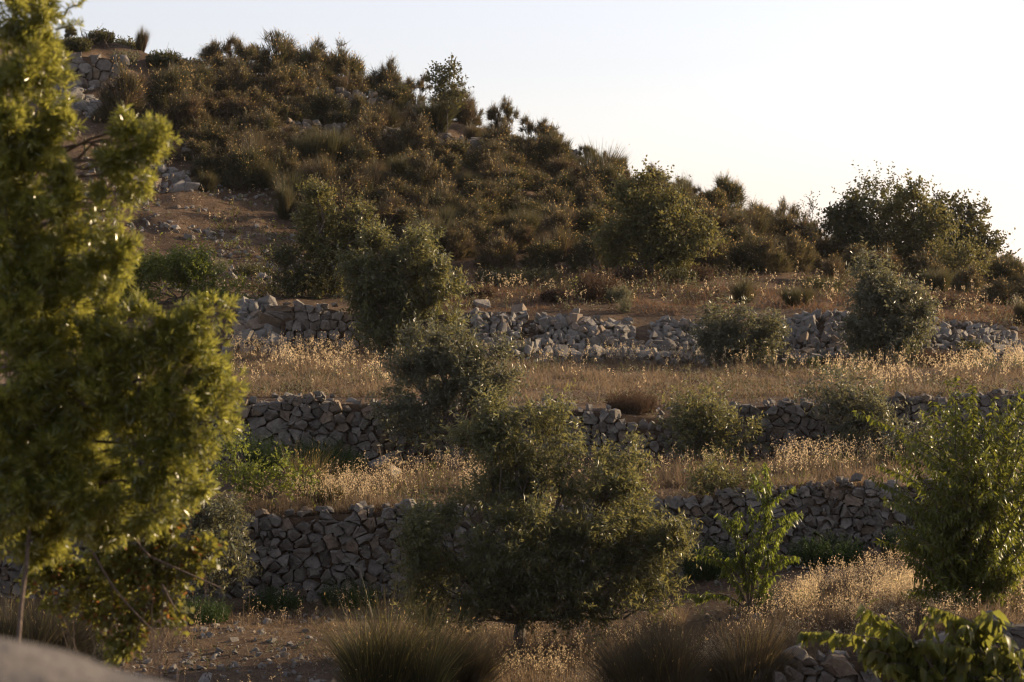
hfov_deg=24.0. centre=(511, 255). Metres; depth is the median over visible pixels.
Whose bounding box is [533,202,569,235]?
broom bush
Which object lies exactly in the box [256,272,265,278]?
boulder
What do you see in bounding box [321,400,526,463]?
stone wall
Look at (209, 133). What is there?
broom bush
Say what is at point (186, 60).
dry scrub
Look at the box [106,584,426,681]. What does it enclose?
dry grass
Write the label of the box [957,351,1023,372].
scrub
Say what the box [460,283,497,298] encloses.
dry scrub
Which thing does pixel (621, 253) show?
broom bush
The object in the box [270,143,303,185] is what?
broom bush
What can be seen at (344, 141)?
broom bush
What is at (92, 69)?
stone wall
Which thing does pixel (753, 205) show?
broom bush
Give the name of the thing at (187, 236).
boulder
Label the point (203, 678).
boulder
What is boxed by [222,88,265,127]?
broom bush
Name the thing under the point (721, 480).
shrub
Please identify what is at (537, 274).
leafy scrub
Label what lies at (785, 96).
sky
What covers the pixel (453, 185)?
broom bush
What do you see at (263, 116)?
broom bush
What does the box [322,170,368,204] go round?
broom bush
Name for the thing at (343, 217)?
broom bush
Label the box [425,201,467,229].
broom bush
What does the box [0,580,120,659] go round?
broom bush
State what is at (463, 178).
broom bush
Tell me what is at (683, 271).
leafy scrub
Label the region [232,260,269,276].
leafy scrub
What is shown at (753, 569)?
cherry sapling
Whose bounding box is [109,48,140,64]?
grey herb
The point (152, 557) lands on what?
bare cane
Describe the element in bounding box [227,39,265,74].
broom bush
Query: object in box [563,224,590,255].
broom bush
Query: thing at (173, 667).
pebbles
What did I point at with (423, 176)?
broom bush
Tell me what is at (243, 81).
broom bush
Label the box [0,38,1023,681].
ground
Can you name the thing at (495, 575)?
olive tree
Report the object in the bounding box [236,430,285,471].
green herb
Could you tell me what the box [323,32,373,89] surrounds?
broom bush
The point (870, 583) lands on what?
dry grass
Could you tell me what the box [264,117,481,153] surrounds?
stone wall
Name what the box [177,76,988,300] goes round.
dry grass
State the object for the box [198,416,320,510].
leafy shrub
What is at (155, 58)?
dry scrub
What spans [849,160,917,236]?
oak tree
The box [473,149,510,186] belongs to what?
broom bush
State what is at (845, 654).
boulder
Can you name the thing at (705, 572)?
green herb
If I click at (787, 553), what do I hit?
green herb
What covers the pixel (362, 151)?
broom bush
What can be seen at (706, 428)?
olive tree
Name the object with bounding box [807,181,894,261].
oak tree
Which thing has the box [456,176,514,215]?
broom bush
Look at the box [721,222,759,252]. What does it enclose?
broom bush
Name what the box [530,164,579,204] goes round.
broom bush
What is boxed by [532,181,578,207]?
broom bush
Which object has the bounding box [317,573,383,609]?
green herb
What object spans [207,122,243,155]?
broom bush
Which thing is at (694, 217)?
broom bush
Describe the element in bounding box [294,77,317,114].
broom bush
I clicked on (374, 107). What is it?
broom bush
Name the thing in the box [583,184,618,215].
broom bush
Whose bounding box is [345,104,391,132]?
broom bush
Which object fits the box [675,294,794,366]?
olive tree
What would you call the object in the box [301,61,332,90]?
broom bush
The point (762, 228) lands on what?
broom bush
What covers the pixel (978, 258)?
broom bush
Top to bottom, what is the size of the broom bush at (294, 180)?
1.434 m
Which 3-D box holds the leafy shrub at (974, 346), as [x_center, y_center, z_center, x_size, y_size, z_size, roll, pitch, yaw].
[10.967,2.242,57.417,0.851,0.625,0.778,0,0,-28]
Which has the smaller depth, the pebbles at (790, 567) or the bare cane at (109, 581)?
the bare cane at (109, 581)
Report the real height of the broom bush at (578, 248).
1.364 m
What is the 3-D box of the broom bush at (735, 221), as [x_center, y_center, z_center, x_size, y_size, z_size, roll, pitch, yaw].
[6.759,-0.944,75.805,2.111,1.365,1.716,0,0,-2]
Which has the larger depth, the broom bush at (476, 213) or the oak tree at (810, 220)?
the oak tree at (810, 220)
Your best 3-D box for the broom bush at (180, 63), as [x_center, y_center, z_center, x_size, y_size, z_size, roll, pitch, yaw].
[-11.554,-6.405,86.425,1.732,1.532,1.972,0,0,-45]
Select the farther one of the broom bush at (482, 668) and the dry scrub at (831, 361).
the dry scrub at (831, 361)
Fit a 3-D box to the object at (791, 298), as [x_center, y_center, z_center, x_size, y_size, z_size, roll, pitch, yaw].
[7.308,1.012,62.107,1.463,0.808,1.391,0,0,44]
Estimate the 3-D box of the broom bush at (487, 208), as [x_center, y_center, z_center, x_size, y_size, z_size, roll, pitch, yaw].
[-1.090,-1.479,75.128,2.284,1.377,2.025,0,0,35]
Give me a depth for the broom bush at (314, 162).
78.68 m
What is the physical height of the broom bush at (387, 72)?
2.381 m
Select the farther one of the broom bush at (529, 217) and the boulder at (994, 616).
the broom bush at (529, 217)
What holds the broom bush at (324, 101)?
on the ground at (168, 200)
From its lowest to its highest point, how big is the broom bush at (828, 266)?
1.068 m
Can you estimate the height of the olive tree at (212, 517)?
2.160 m
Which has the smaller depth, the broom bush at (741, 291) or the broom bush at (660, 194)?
the broom bush at (741, 291)
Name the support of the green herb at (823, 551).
on the ground at (168, 200)
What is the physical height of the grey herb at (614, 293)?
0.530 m
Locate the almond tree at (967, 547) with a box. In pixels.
[853,375,1023,617]
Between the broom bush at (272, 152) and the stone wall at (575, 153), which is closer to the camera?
the broom bush at (272, 152)
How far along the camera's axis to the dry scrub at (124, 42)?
90.61 m
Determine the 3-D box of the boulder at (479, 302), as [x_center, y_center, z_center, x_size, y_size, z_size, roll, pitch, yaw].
[-0.753,1.263,60.993,0.472,0.325,0.357,0,0,0]
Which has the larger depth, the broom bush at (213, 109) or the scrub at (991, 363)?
the broom bush at (213, 109)
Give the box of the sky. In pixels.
[0,0,1023,264]
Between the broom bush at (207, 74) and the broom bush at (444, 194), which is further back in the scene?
the broom bush at (207, 74)
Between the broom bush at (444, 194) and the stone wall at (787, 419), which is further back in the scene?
the broom bush at (444, 194)
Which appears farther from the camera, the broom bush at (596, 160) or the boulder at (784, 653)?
the broom bush at (596, 160)
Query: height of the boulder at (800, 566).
0.287 m
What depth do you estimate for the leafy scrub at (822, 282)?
65.81 m
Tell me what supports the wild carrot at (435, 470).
on the ground at (168, 200)
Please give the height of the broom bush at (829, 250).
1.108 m
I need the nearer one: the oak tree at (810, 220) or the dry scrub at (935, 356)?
the dry scrub at (935, 356)
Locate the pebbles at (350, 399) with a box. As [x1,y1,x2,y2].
[239,390,1013,418]
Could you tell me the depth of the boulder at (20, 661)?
3.29 m
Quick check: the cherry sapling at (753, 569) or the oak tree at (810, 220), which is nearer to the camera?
the cherry sapling at (753, 569)
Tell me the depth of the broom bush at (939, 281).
68.14 m
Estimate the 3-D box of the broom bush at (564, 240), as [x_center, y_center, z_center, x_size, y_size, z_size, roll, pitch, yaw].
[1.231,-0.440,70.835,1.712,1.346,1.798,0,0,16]
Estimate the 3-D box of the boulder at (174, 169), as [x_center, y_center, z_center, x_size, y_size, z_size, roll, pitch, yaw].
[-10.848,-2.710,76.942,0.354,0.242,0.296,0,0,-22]
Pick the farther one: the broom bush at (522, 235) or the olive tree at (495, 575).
the broom bush at (522, 235)
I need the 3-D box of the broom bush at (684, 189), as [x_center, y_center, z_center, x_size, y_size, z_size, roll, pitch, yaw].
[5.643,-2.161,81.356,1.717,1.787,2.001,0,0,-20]
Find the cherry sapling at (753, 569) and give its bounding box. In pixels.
[683,461,803,610]
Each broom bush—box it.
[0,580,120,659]
[63,26,77,38]
[85,53,154,122]
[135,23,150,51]
[138,60,200,120]
[155,80,212,135]
[163,142,182,161]
[172,57,194,70]
[174,124,206,149]
[178,59,220,94]
[178,137,219,160]
[182,116,228,154]
[185,51,232,78]
[185,144,223,177]
[190,70,211,99]
[193,33,243,65]
[194,168,221,191]
[197,85,225,123]
[202,115,224,128]
[205,86,240,119]
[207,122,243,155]
[212,144,266,190]
[213,75,233,99]
[216,136,252,174]
[217,55,261,98]
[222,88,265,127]
[224,50,255,80]
[226,129,287,165]
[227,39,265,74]
[227,116,249,139]
[231,105,288,144]
[232,124,285,150]
[237,157,282,190]
[247,84,272,110]
[247,120,306,148]
[249,26,304,77]
[258,56,307,105]
[259,93,294,129]
[261,61,306,93]
[265,165,318,200]
[269,439,351,495]
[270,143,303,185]
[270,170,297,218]
[273,134,299,159]
[279,94,320,124]
[282,124,320,144]
[282,124,345,167]
[285,32,339,84]
[289,149,344,182]
[291,192,309,220]
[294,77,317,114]
[298,191,344,234]
[299,568,530,681]
[300,152,331,172]
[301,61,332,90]
[301,120,362,167]
[303,175,343,194]
[305,475,347,505]
[307,74,359,124]
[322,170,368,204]
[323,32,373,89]
[323,204,359,238]
[325,108,358,126]
[328,64,371,101]
[333,158,361,184]
[334,186,355,212]
[339,135,387,170]
[342,110,391,157]
[342,190,405,233]
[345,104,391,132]
[346,91,369,115]
[350,176,393,206]
[352,160,388,199]
[354,152,389,175]
[360,101,388,115]
[366,51,406,98]
[370,79,418,114]
[372,93,413,130]
[374,177,420,208]
[375,126,405,158]
[375,169,405,197]
[383,152,416,181]
[385,202,421,240]
[391,112,440,156]
[392,198,421,215]
[395,145,418,161]
[395,213,444,236]
[397,72,433,103]
[398,104,417,129]
[400,144,455,194]
[403,90,465,133]
[403,607,541,681]
[406,211,465,256]
[410,187,438,206]
[411,195,439,223]
[417,178,467,219]
[422,137,456,166]
[424,76,473,116]
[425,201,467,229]
[435,179,464,207]
[435,218,480,259]
[439,150,463,180]
[448,136,473,164]
[450,168,483,191]
[452,88,485,126]
[455,201,496,237]
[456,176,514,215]
[457,216,496,248]
[458,121,489,139]
[458,179,496,203]
[458,187,506,225]
[459,136,512,171]
[471,226,520,268]
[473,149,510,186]
[475,120,514,147]
[478,121,510,132]
[485,94,520,131]
[490,213,514,233]
[493,138,537,172]
[493,173,530,210]
[497,166,536,198]
[499,204,547,237]
[502,162,531,181]
[502,217,537,251]
[504,132,555,170]
[507,196,543,215]
[516,236,564,269]
[517,113,557,138]
[524,164,549,191]
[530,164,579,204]
[531,200,583,245]
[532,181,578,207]
[532,221,579,261]
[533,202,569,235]
[534,122,581,168]
[534,151,583,185]
[537,125,566,143]
[553,592,728,681]
[559,198,578,214]
[562,232,608,272]
[563,171,607,212]
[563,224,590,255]
[566,201,609,237]
[575,135,632,179]
[575,158,629,194]
[577,144,598,165]
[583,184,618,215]
[587,221,635,267]
[596,207,625,222]
[604,186,620,209]
[614,155,628,171]
[624,167,648,195]
[644,162,668,181]
[645,174,675,190]
[649,184,671,204]
[662,169,694,198]
[671,194,717,215]
[673,174,697,198]
[676,202,708,234]
[682,588,821,681]
[686,228,734,259]
[691,182,715,198]
[692,234,732,274]
[698,197,731,233]
[699,182,734,214]
[704,206,758,236]
[710,168,751,214]
[719,222,767,274]
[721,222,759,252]
[723,271,760,302]
[727,197,778,238]
[737,195,775,219]
[740,234,796,273]
[752,201,774,214]
[763,207,796,240]
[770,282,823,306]
[772,230,789,250]
[775,195,800,226]
[775,229,817,274]
[786,205,823,245]
[808,243,824,271]
[813,235,841,260]
[816,250,850,279]
[823,235,844,256]
[837,240,875,273]
[840,227,899,255]
[862,240,916,279]
[897,239,944,271]
[908,248,955,284]
[919,265,956,294]
[945,252,976,273]
[949,262,988,293]
[970,274,1023,304]
[974,245,998,275]
[976,253,1023,284]
[1000,254,1023,285]
[1007,291,1023,325]
[1013,272,1023,304]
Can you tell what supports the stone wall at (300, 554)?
on the ground at (168, 200)
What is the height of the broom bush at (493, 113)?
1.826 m
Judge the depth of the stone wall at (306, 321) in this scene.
58.17 m
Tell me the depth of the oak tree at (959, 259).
73.34 m
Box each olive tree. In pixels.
[163,483,263,607]
[326,212,481,359]
[357,310,539,467]
[377,377,713,651]
[648,372,771,462]
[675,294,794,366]
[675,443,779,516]
[782,358,913,458]
[832,236,948,365]
[863,401,951,467]
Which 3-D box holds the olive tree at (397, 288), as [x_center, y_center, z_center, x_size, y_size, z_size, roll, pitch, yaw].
[-2.520,0.848,56.762,3.686,3.845,2.047,0,0,0]
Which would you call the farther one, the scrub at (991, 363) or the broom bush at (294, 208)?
the broom bush at (294, 208)
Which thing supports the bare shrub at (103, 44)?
on the ground at (168, 200)
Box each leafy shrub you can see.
[91,232,260,306]
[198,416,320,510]
[253,229,345,298]
[956,337,989,361]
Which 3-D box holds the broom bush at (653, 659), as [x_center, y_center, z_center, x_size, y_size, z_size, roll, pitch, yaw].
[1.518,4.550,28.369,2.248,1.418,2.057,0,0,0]
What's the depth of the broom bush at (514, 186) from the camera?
77.47 m
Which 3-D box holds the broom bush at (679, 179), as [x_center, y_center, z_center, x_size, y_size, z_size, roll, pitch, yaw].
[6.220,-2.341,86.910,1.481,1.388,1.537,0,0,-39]
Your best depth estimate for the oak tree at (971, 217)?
77.23 m
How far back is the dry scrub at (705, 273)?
66.89 m
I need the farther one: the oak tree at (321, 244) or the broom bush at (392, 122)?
the broom bush at (392, 122)
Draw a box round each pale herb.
[785,357,797,365]
[793,588,815,604]
[807,355,825,367]
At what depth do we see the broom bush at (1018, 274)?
74.30 m
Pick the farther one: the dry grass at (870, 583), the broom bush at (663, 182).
the broom bush at (663, 182)
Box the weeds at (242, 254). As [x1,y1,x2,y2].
[75,133,351,297]
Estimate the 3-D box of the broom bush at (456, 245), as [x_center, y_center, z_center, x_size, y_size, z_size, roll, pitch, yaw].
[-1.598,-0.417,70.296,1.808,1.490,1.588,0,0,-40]
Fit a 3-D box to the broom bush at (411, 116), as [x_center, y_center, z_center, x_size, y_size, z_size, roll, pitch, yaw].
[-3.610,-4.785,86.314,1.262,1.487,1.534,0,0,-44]
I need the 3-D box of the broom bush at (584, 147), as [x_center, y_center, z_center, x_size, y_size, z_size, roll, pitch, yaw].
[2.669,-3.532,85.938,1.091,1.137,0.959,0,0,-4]
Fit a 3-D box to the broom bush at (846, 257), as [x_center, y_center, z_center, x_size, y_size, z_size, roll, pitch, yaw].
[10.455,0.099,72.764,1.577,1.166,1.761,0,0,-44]
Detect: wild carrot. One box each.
[421,443,427,487]
[435,450,442,490]
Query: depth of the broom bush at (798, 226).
77.50 m
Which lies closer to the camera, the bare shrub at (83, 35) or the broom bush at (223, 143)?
the broom bush at (223, 143)
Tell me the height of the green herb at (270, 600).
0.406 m
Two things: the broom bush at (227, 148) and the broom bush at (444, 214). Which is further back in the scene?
the broom bush at (227, 148)
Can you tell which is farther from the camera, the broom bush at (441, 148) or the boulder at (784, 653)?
the broom bush at (441, 148)
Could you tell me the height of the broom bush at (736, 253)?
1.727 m
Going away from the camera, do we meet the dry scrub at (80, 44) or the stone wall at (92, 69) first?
the stone wall at (92, 69)
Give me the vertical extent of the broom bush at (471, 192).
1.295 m
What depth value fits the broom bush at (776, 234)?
74.34 m
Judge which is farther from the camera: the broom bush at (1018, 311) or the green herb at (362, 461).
the broom bush at (1018, 311)
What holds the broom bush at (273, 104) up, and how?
on the ground at (168, 200)
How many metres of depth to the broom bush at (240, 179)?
76.76 m
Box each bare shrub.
[76,25,101,41]
[91,31,115,46]
[581,251,617,278]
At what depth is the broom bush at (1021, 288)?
68.14 m
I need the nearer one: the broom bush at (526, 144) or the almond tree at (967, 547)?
the almond tree at (967, 547)
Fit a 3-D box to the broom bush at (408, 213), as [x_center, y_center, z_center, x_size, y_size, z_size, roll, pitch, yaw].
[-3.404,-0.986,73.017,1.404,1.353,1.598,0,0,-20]
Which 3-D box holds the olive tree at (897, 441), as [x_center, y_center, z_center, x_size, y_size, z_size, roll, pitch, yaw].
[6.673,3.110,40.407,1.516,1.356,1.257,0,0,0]
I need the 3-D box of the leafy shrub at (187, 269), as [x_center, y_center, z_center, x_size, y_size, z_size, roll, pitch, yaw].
[-8.504,0.511,60.700,4.388,2.220,1.900,0,0,0]
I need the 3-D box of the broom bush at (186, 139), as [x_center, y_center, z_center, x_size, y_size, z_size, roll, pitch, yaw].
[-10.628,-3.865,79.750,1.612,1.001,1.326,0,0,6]
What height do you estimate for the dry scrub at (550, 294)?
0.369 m
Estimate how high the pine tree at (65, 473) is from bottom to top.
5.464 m
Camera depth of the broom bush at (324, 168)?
77.26 m
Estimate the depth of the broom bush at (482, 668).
28.45 m
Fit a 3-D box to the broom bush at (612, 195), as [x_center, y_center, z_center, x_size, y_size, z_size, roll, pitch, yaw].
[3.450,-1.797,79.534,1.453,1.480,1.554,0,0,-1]
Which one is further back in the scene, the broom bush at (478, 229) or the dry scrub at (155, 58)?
the dry scrub at (155, 58)
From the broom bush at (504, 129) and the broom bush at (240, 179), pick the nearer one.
the broom bush at (240, 179)
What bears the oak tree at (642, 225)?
on the ground at (168, 200)
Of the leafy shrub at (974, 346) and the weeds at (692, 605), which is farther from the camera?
the leafy shrub at (974, 346)
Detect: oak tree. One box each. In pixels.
[287,172,398,296]
[420,52,473,132]
[578,155,732,279]
[791,191,823,252]
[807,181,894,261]
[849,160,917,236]
[876,168,969,268]
[923,224,995,276]
[930,183,1020,267]
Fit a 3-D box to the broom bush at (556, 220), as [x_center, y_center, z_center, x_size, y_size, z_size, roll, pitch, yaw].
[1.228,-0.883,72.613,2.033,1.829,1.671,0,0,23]
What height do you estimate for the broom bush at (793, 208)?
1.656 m
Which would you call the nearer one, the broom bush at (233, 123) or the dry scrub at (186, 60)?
the broom bush at (233, 123)
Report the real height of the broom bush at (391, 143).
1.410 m
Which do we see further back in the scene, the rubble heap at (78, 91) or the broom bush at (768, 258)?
the rubble heap at (78, 91)
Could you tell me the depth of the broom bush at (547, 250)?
69.09 m
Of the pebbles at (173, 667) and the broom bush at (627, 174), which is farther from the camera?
the broom bush at (627, 174)
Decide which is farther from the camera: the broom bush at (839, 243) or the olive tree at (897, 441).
the broom bush at (839, 243)
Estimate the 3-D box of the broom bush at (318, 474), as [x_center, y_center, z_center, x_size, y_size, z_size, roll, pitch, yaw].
[-3.243,3.380,39.067,1.580,1.143,1.213,0,0,-23]
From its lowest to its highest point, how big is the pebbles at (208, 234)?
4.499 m
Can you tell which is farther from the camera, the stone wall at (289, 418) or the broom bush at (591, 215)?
the broom bush at (591, 215)
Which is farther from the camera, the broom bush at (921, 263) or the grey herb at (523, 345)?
the broom bush at (921, 263)
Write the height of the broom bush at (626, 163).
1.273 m
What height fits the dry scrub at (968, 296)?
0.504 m
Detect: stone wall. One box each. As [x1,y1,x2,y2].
[0,499,596,601]
[16,391,349,465]
[44,52,128,88]
[258,299,381,354]
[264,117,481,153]
[300,87,425,117]
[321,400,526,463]
[511,135,580,165]
[512,402,731,459]
[580,473,1023,587]
[700,621,1023,681]
[720,389,1023,458]
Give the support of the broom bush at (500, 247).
on the ground at (168, 200)
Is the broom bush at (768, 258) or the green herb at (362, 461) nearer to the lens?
the green herb at (362, 461)
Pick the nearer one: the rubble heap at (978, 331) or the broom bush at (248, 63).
the rubble heap at (978, 331)
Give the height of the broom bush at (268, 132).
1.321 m
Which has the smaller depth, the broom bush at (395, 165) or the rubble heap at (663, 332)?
the rubble heap at (663, 332)
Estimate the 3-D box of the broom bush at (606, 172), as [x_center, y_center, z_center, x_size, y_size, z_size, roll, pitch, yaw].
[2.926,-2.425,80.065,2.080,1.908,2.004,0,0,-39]
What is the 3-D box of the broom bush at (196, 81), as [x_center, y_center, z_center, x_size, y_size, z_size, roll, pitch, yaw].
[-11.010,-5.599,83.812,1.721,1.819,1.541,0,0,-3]
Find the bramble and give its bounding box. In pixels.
[7,437,234,681]
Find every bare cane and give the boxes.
[91,550,157,635]
[136,540,221,588]
[161,584,175,609]
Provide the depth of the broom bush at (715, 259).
69.24 m
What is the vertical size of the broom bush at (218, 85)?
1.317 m
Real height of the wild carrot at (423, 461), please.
0.797 m
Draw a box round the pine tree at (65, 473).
[0,0,251,640]
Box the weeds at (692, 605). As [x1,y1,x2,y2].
[92,563,977,681]
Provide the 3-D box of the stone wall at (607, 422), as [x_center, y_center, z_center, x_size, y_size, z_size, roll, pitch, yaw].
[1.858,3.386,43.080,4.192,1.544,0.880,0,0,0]
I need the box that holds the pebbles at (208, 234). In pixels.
[81,156,303,295]
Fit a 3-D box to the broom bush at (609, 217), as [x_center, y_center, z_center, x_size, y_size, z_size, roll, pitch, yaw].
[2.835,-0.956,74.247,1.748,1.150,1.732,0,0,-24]
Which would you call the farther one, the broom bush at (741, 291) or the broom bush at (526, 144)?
the broom bush at (526, 144)
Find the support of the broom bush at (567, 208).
on the ground at (168, 200)
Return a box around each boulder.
[0,638,163,681]
[166,167,178,171]
[171,225,180,229]
[180,142,191,151]
[183,234,194,239]
[199,672,211,681]
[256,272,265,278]
[368,454,389,468]
[388,465,400,475]
[473,299,491,308]
[511,303,526,313]
[779,643,800,665]
[795,557,817,568]
[830,650,849,658]
[985,610,997,620]
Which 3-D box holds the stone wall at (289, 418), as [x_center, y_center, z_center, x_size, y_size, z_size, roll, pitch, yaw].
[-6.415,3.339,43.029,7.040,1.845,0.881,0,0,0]
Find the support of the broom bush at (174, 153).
on the ground at (168, 200)
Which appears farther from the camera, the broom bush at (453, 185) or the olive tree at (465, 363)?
the broom bush at (453, 185)
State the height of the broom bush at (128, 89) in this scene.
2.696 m
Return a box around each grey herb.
[84,627,115,664]
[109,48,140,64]
[209,255,231,270]
[510,340,534,358]
[605,284,635,302]
[614,293,634,312]
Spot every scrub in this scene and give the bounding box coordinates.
[61,34,93,51]
[87,26,115,42]
[113,34,136,48]
[145,48,183,66]
[175,57,195,70]
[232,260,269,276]
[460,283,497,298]
[473,265,517,283]
[512,265,562,282]
[538,288,570,301]
[570,265,625,299]
[604,386,659,413]
[609,263,654,283]
[658,265,696,283]
[687,262,715,279]
[801,274,845,291]
[819,351,858,369]
[905,347,979,365]
[925,289,980,306]
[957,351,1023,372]
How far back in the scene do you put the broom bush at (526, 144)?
83.56 m
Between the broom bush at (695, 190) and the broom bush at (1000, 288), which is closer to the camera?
the broom bush at (1000, 288)
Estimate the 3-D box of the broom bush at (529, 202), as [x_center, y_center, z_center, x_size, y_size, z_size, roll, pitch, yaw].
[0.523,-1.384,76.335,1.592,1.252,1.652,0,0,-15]
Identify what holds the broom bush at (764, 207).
on the ground at (168, 200)
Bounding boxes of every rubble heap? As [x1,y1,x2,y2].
[53,79,101,117]
[88,161,199,192]
[221,295,290,354]
[462,307,710,365]
[775,308,862,367]
[884,312,1023,364]
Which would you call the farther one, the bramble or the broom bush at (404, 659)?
the broom bush at (404, 659)
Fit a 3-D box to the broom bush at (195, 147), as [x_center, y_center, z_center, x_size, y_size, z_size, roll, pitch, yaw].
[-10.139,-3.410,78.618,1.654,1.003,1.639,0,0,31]
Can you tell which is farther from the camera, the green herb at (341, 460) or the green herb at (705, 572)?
the green herb at (341, 460)
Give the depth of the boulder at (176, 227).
70.77 m
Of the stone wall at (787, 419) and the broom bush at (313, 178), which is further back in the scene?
the broom bush at (313, 178)
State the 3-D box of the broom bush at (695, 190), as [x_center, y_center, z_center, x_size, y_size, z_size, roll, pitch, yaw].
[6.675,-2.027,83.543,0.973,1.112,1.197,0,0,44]
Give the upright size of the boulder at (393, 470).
0.317 m
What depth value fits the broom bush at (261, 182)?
76.75 m
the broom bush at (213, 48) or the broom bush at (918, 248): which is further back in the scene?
the broom bush at (213, 48)
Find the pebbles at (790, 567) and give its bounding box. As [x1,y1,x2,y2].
[704,561,924,655]
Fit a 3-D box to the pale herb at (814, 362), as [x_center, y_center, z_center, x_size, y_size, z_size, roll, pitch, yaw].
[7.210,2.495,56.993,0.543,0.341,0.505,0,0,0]
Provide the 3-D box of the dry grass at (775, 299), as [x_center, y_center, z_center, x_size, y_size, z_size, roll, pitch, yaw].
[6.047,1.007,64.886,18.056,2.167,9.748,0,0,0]
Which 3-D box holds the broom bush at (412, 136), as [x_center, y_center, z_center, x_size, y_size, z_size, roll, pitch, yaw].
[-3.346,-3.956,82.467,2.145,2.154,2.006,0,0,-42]
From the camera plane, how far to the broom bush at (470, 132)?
85.49 m
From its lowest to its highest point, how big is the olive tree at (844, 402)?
1.997 m
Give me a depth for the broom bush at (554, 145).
83.83 m
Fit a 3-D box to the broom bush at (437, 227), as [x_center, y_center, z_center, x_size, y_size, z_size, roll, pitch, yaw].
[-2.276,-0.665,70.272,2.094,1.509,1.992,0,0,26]
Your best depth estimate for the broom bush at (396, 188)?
76.08 m
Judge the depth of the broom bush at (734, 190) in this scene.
82.93 m
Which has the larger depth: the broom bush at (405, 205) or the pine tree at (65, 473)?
the broom bush at (405, 205)
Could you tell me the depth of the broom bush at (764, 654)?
28.17 m
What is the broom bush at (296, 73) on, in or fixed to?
on the ground at (168, 200)
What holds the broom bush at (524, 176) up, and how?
on the ground at (168, 200)
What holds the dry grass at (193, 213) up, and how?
on the ground at (168, 200)
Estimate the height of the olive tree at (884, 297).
3.303 m
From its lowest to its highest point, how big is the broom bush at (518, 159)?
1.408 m
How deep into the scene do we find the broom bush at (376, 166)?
78.84 m
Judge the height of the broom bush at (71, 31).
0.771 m
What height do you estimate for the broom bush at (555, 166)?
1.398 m
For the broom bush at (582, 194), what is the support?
on the ground at (168, 200)
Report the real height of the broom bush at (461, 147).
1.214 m
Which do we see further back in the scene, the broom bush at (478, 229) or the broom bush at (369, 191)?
the broom bush at (369, 191)
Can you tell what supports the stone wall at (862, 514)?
on the ground at (168, 200)
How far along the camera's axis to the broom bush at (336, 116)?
84.02 m
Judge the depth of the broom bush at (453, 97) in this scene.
88.75 m
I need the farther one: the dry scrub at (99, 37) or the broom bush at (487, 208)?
the dry scrub at (99, 37)
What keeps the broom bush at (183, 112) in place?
on the ground at (168, 200)
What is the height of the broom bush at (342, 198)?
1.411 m
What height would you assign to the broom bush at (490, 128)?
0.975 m
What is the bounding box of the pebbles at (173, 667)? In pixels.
[118,612,366,681]
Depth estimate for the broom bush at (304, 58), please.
89.32 m
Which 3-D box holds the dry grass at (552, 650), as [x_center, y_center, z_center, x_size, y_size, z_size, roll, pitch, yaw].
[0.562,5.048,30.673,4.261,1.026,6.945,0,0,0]
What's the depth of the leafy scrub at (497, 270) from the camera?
66.32 m
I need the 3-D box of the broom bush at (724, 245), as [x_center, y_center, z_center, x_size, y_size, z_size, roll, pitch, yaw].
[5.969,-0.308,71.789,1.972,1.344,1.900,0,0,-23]
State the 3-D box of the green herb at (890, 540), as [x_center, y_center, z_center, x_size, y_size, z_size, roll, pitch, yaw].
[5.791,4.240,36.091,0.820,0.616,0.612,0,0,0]
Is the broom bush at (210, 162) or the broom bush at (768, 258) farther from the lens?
the broom bush at (210, 162)
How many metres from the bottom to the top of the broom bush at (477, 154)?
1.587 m
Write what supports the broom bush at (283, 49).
on the ground at (168, 200)
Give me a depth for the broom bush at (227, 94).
83.57 m
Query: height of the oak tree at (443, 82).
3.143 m
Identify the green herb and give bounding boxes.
[172,593,233,623]
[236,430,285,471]
[241,584,304,611]
[275,435,360,477]
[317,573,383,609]
[340,451,369,472]
[678,534,737,581]
[783,549,811,565]
[784,530,866,567]
[877,518,919,559]
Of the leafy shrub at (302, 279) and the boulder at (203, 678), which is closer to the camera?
the boulder at (203, 678)
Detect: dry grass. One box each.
[77,117,314,296]
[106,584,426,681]
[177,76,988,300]
[220,330,1023,406]
[232,431,923,516]
[416,590,692,681]
[432,254,1023,336]
[651,536,1023,678]
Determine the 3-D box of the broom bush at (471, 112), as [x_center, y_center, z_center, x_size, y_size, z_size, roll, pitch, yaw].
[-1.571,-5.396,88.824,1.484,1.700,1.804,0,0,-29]
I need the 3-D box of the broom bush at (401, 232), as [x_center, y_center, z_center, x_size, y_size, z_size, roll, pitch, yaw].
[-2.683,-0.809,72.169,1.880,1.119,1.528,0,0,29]
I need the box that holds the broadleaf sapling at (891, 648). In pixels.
[794,599,1023,681]
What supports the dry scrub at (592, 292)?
on the ground at (168, 200)
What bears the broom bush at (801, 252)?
on the ground at (168, 200)
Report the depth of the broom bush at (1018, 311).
61.33 m
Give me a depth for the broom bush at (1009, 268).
74.36 m
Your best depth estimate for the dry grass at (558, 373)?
50.68 m
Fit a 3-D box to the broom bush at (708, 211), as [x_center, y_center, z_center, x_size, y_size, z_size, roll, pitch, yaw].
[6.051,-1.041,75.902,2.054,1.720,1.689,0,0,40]
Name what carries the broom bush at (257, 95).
on the ground at (168, 200)
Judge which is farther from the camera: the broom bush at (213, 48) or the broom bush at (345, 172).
the broom bush at (213, 48)
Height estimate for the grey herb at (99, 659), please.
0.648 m

